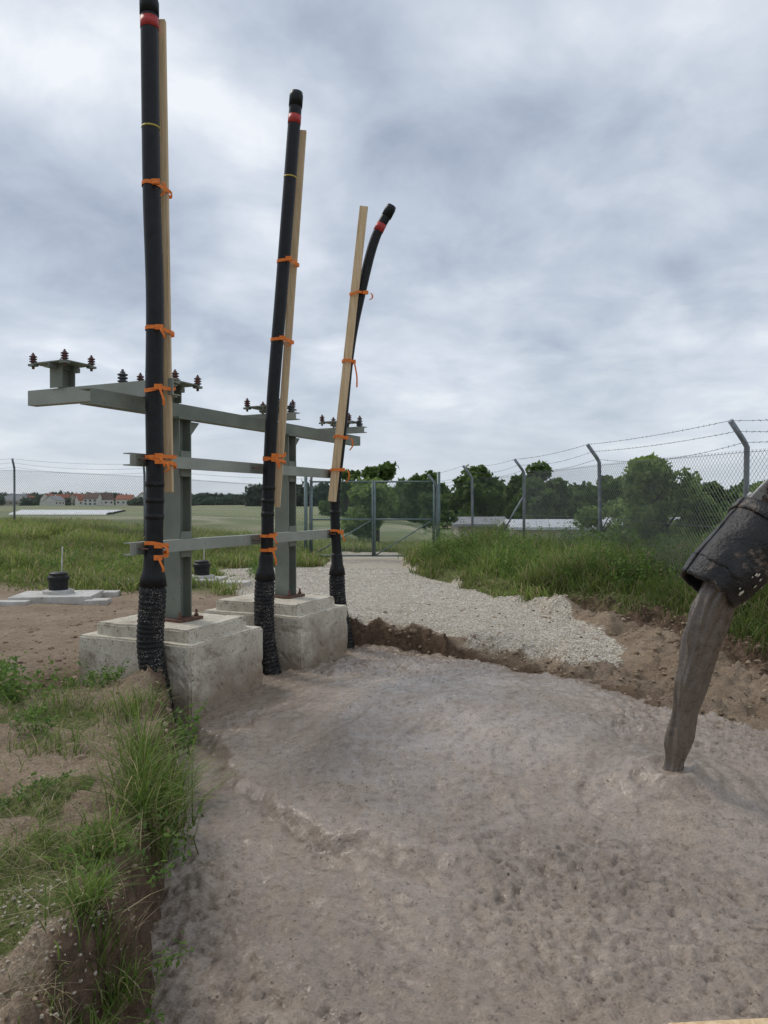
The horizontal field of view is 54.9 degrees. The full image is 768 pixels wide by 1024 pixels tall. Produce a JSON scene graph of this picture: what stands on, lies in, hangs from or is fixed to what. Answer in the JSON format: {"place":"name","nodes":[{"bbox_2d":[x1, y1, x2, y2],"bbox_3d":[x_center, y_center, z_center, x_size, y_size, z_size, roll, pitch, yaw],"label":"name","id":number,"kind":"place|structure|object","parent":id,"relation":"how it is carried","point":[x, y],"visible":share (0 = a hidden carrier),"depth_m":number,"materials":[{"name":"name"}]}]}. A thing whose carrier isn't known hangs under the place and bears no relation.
{"place":"outdoors","nodes":[
{"label":"outdoors","id":0,"kind":"place"},
{"bbox_2d":[0,515,569,602],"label":"meadow grass","id":1,"kind":"structure","parent":0,"point":[19,532],"depth_m":18.50,"materials":[{"name":"green plant"}]},
{"bbox_2d":[0,505,767,1023],"bbox_3d":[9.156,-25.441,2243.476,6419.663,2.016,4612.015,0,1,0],"label":"ground","id":2,"kind":"structure","parent":0,"point":[18,621],"depth_m":7.57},
{"bbox_2d":[4,495,23,505],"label":"village house","id":3,"kind":"structure","parent":2,"relation":"on","point":[10,500],"depth_m":450.19,"materials":[{"name":"beige paint"}]},
{"bbox_2d":[40,492,54,504],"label":"village house","id":4,"kind":"structure","parent":2,"relation":"on","point":[43,498],"depth_m":508.86,"materials":[{"name":"red tile"}]},
{"bbox_2d":[43,495,64,505],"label":"village house","id":5,"kind":"structure","parent":2,"relation":"on","point":[56,500],"depth_m":456.69,"materials":[{"name":"beige paint"}]},
{"bbox_2d":[0,546,120,605],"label":"inspection shaft","id":6,"kind":"object","parent":2,"relation":"on","point":[58,590],"visible":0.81,"depth_m":11.93,"materials":[{"name":"concrete"}]},
{"bbox_2d":[56,494,69,498],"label":"village house","id":7,"kind":"structure","parent":2,"relation":"on","point":[63,496],"depth_m":527.22,"materials":[{"name":"red tile"}]},
{"bbox_2d":[9,510,125,514],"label":"crop tunnels","id":8,"kind":"object","parent":2,"relation":"on","point":[66,513],"visible":0.77,"depth_m":99.38,"materials":[{"name":"white plastic"}]},
{"bbox_2d":[0,879,136,1019],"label":"crushed stone","id":9,"kind":"object","parent":2,"relation":"on","point":[13,899],"visible":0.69,"depth_m":2.65,"materials":[{"name":"grey gravel"}]},
{"bbox_2d":[69,493,76,504],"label":"village house","id":10,"kind":"structure","parent":2,"relation":"on","point":[72,497],"depth_m":498.44,"materials":[{"name":"red tile"}]},
{"bbox_2d":[74,494,84,505],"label":"village house","id":11,"kind":"structure","parent":2,"relation":"on","point":[78,500],"depth_m":459.90,"materials":[{"name":"red tile"}]},
{"bbox_2d":[83,492,102,505],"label":"village house","id":12,"kind":"structure","parent":2,"relation":"on","point":[93,499],"depth_m":431.35,"materials":[{"name":"brown tile"}]},
{"bbox_2d":[0,665,195,1023],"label":"dry straw","id":13,"kind":"object","parent":2,"relation":"on","point":[36,883],"visible":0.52,"depth_m":3.58,"materials":[{"name":"beige plant"}]},
{"bbox_2d":[0,651,209,1023],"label":"leafy weeds","id":14,"kind":"object","parent":2,"relation":"on","point":[7,679],"visible":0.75,"depth_m":5.03,"materials":[{"name":"green plant"}]},
{"bbox_2d":[101,491,114,505],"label":"village house","id":15,"kind":"structure","parent":2,"relation":"on","point":[111,501],"depth_m":440.73,"materials":[{"name":"brown tile"}]},
{"bbox_2d":[115,494,134,505],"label":"village house","id":16,"kind":"structure","parent":2,"relation":"on","point":[123,500],"depth_m":458.53,"materials":[{"name":"red tile"}]},
{"bbox_2d":[0,665,261,1023],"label":"bank grass","id":17,"kind":"structure","parent":2,"relation":"on","point":[148,793],"depth_m":3.78,"materials":[{"name":"green plant"}]},
{"bbox_2d":[0,458,312,552],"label":"chain link fence","id":18,"kind":"object","parent":2,"relation":"on","point":[14,509],"visible":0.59,"depth_m":24.04,"materials":[{"name":"metal"}]},
{"bbox_2d":[79,612,262,727],"bbox_3d":[-2.180,1.807,7.662,1.436,1.416,1.198,0,1,25],"label":"concrete footing","id":19,"kind":"object","parent":2,"relation":"on","point":[212,658],"visible":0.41,"depth_m":7.25,"materials":[{"name":"grey concrete"}]},
{"bbox_2d":[28,349,366,622],"bbox_3d":[-2.011,-0.273,9.117,1.920,2.725,5.250,0,1,25],"label":"steel cable support","id":20,"kind":"object","parent":19,"relation":"on","point":[123,394],"visible":0.84,"depth_m":7.64,"materials":[{"name":"grey metal"}]},
{"bbox_2d":[136,0,176,722],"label":"power cable","id":21,"kind":"object","parent":20,"relation":"attached to","point":[159,482],"visible":0.84,"depth_m":6.77,"materials":[{"name":"plastic"}]},
{"bbox_2d":[254,89,306,674],"bbox_3d":[-1.195,-1.231,8.493,0.596,7.101,0.335,0,1,0],"label":"power cable","id":22,"kind":"object","parent":20,"relation":"attached to","point":[274,461],"visible":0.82,"depth_m":8.39,"materials":[{"name":"plastic"}]},
{"bbox_2d":[328,203,395,648],"bbox_3d":[-0.296,-0.890,10.075,0.916,6.568,0.358,0,1,0],"label":"power cable","id":23,"kind":"object","parent":20,"relation":"attached to","point":[359,285],"visible":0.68,"depth_m":9.96,"materials":[{"name":"plastic"}]},
{"bbox_2d":[118,549,251,585],"bbox_3d":[-4.271,1.017,14.551,3.395,0.930,1.184,0,1,3],"label":"inspection shaft","id":24,"kind":"object","parent":2,"relation":"on","point":[201,567],"visible":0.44,"depth_m":14.47,"materials":[{"name":"concrete"}]},
{"bbox_2d":[202,593,347,669],"bbox_3d":[-1.360,1.786,9.362,1.437,1.414,1.198,0,1,25],"label":"concrete footing","id":25,"kind":"object","parent":2,"relation":"on","point":[310,630],"visible":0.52,"depth_m":8.91,"materials":[{"name":"grey concrete"}]},
{"bbox_2d":[322,469,360,517],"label":"tree","id":26,"kind":"object","parent":2,"relation":"on","point":[354,474],"visible":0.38,"depth_m":69.62,"materials":[{"name":"green plant"}]},
{"bbox_2d":[340,476,399,541],"bbox_3d":[-0.542,0.009,29.068,2.428,2.883,2.709,0,1,0],"label":"bush","id":27,"kind":"object","parent":2,"relation":"on","point":[363,490],"visible":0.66,"depth_m":28.47,"materials":[{"name":"green plant"}]},
{"bbox_2d":[0,473,742,528],"bbox_3d":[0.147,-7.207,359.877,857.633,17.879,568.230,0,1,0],"label":"distant treeline","id":28,"kind":"object","parent":2,"relation":"on","point":[318,492],"visible":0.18,"depth_m":335.58,"materials":[{"name":"green plant"}]},
{"bbox_2d":[304,472,439,556],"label":"gate","id":29,"kind":"structure","parent":2,"relation":"on","point":[373,519],"depth_m":20.97,"materials":[{"name":"grey metal"}]},
{"bbox_2d":[0,511,752,615],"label":"wild herbs","id":30,"kind":"object","parent":2,"relation":"on","point":[434,544],"visible":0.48,"depth_m":14.43,"materials":[{"name":"green plant"}]},
{"bbox_2d":[358,461,402,508],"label":"tree","id":31,"kind":"object","parent":2,"relation":"on","point":[385,471],"visible":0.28,"depth_m":61.06,"materials":[{"name":"green plant"}]},
{"bbox_2d":[0,593,767,1023],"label":"soil clods","id":32,"kind":"object","parent":2,"relation":"on","point":[36,993],"visible":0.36,"depth_m":7.90,"materials":[{"name":"soil"}]},
{"bbox_2d":[399,470,448,528],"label":"tree","id":33,"kind":"object","parent":2,"relation":"on","point":[413,505],"visible":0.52,"depth_m":64.96,"materials":[{"name":"green plant"}]},
{"bbox_2d":[417,491,458,540],"bbox_3d":[2.223,0.303,33.173,1.570,2.509,2.406,1,1,42],"label":"bush","id":34,"kind":"object","parent":2,"relation":"on","point":[427,505],"visible":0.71,"depth_m":32.76,"materials":[{"name":"green plant"}]},
{"bbox_2d":[147,644,767,1023],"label":"fresh concrete","id":35,"kind":"object","parent":2,"relation":"on","point":[399,842],"visible":0.85,"depth_m":4.28,"materials":[{"name":"grey concrete"}]},
{"bbox_2d":[158,647,767,1023],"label":"concrete aggregate","id":36,"kind":"object","parent":35,"relation":"on","point":[435,966],"visible":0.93,"depth_m":4.18,"materials":[{"name":"stone"}]},
{"bbox_2d":[662,581,736,771],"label":"poured concrete stream","id":37,"kind":"structure","parent":35,"relation":"on","point":[710,616],"depth_m":4.98,"materials":[{"name":"grey concrete"}]},
{"bbox_3d":[1.150,1.823,2.222,0.060,0.500,0.050,0,1,0],"label":"timber stake","id":38,"kind":"object","parent":35,"relation":"in","visible":0},
{"bbox_2d":[668,1018,767,1023],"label":"formwork board","id":39,"kind":"object","parent":38,"relation":"attached to","point":[753,1021],"visible":1,"depth_m":2.27,"materials":[{"name":"brown wood"}]},
{"bbox_2d":[440,464,506,516],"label":"tree","id":40,"kind":"object","parent":2,"relation":"on","point":[481,470],"visible":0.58,"depth_m":57.36,"materials":[{"name":"green plant"}]},
{"bbox_2d":[444,517,504,537],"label":"garden shed","id":41,"kind":"structure","parent":2,"relation":"on","point":[466,522],"depth_m":41.96,"materials":[{"name":"white"}]},
{"bbox_2d":[511,476,559,518],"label":"tree","id":42,"kind":"object","parent":2,"relation":"on","point":[549,513],"visible":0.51,"depth_m":47.49,"materials":[{"name":"green plant"}]},
{"bbox_2d":[502,460,573,518],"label":"tree","id":43,"kind":"object","parent":2,"relation":"on","point":[536,467],"visible":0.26,"depth_m":59.83,"materials":[{"name":"green plant"}]},
{"bbox_2d":[498,519,622,539],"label":"garden shed","id":44,"kind":"structure","parent":2,"relation":"on","point":[551,524],"depth_m":38.74,"materials":[{"name":"white"}]},
{"bbox_2d":[404,519,767,659],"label":"verge grass","id":45,"kind":"structure","parent":2,"relation":"on","point":[756,611],"depth_m":12.31,"materials":[{"name":"green plant"}]},
{"bbox_2d":[427,419,767,600],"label":"chain link fence","id":46,"kind":"object","parent":2,"relation":"on","point":[746,451],"visible":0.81,"depth_m":13.59,"materials":[{"name":"metal"}]},
{"bbox_2d":[573,498,630,542],"bbox_3d":[4.956,0.462,16.592,1.572,1.614,1.330,0,1,0],"label":"bush","id":47,"kind":"object","parent":2,"relation":"on","point":[618,502],"visible":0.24,"depth_m":16.25,"materials":[{"name":"green plant"}]},
{"bbox_2d":[596,475,647,517],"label":"tree","id":48,"kind":"object","parent":2,"relation":"on","point":[613,490],"visible":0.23,"depth_m":53.74,"materials":[{"name":"green plant"}]},
{"bbox_2d":[604,452,724,553],"bbox_3d":[5.496,0.044,14.415,2.244,2.443,1.891,0,1,0],"label":"bush","id":49,"kind":"object","parent":2,"relation":"on","point":[692,502],"visible":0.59,"depth_m":13.99,"materials":[{"name":"green plant"}]},
{"bbox_2d":[673,480,726,523],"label":"tree","id":50,"kind":"object","parent":2,"relation":"on","point":[714,496],"visible":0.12,"depth_m":49.04,"materials":[{"name":"green plant"}]},
{"bbox_2d":[701,507,728,540],"bbox_3d":[6.052,0.365,11.581,2.125,1.986,2.507,0,1,0],"label":"bush","id":51,"kind":"object","parent":2,"relation":"on","point":[708,533],"visible":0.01,"depth_m":12.18,"materials":[{"name":"green plant"}]},
{"bbox_2d":[722,481,760,517],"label":"tree","id":52,"kind":"object","parent":2,"relation":"on","point":[740,496],"visible":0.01,"depth_m":47.74,"materials":[{"name":"green plant"}]},
{"bbox_2d":[728,480,764,505],"bbox_3d":[7.340,0.299,12.738,2.569,2.204,2.018,0,1,23],"label":"bush","id":53,"kind":"object","parent":2,"relation":"on","point":[755,485],"visible":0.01,"depth_m":13.06,"materials":[{"name":"green plant"}]},
{"bbox_2d":[0,0,767,496],"label":"sky","id":54,"kind":"structure","parent":0,"point":[572,253],"materials":[{"name":"grey"}]},
{"bbox_2d":[217,564,624,667],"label":"gravel","id":55,"kind":"structure","parent":0,"point":[376,587],"depth_m":11.46,"materials":[{"name":"grey gravel"}]},
{"bbox_2d":[680,478,767,607],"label":"concrete chute","id":56,"kind":"object","parent":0,"point":[729,556],"visible":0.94,"depth_m":4.84,"materials":[{"name":"dark painted steel"},{"name":"concrete"}]}
]}

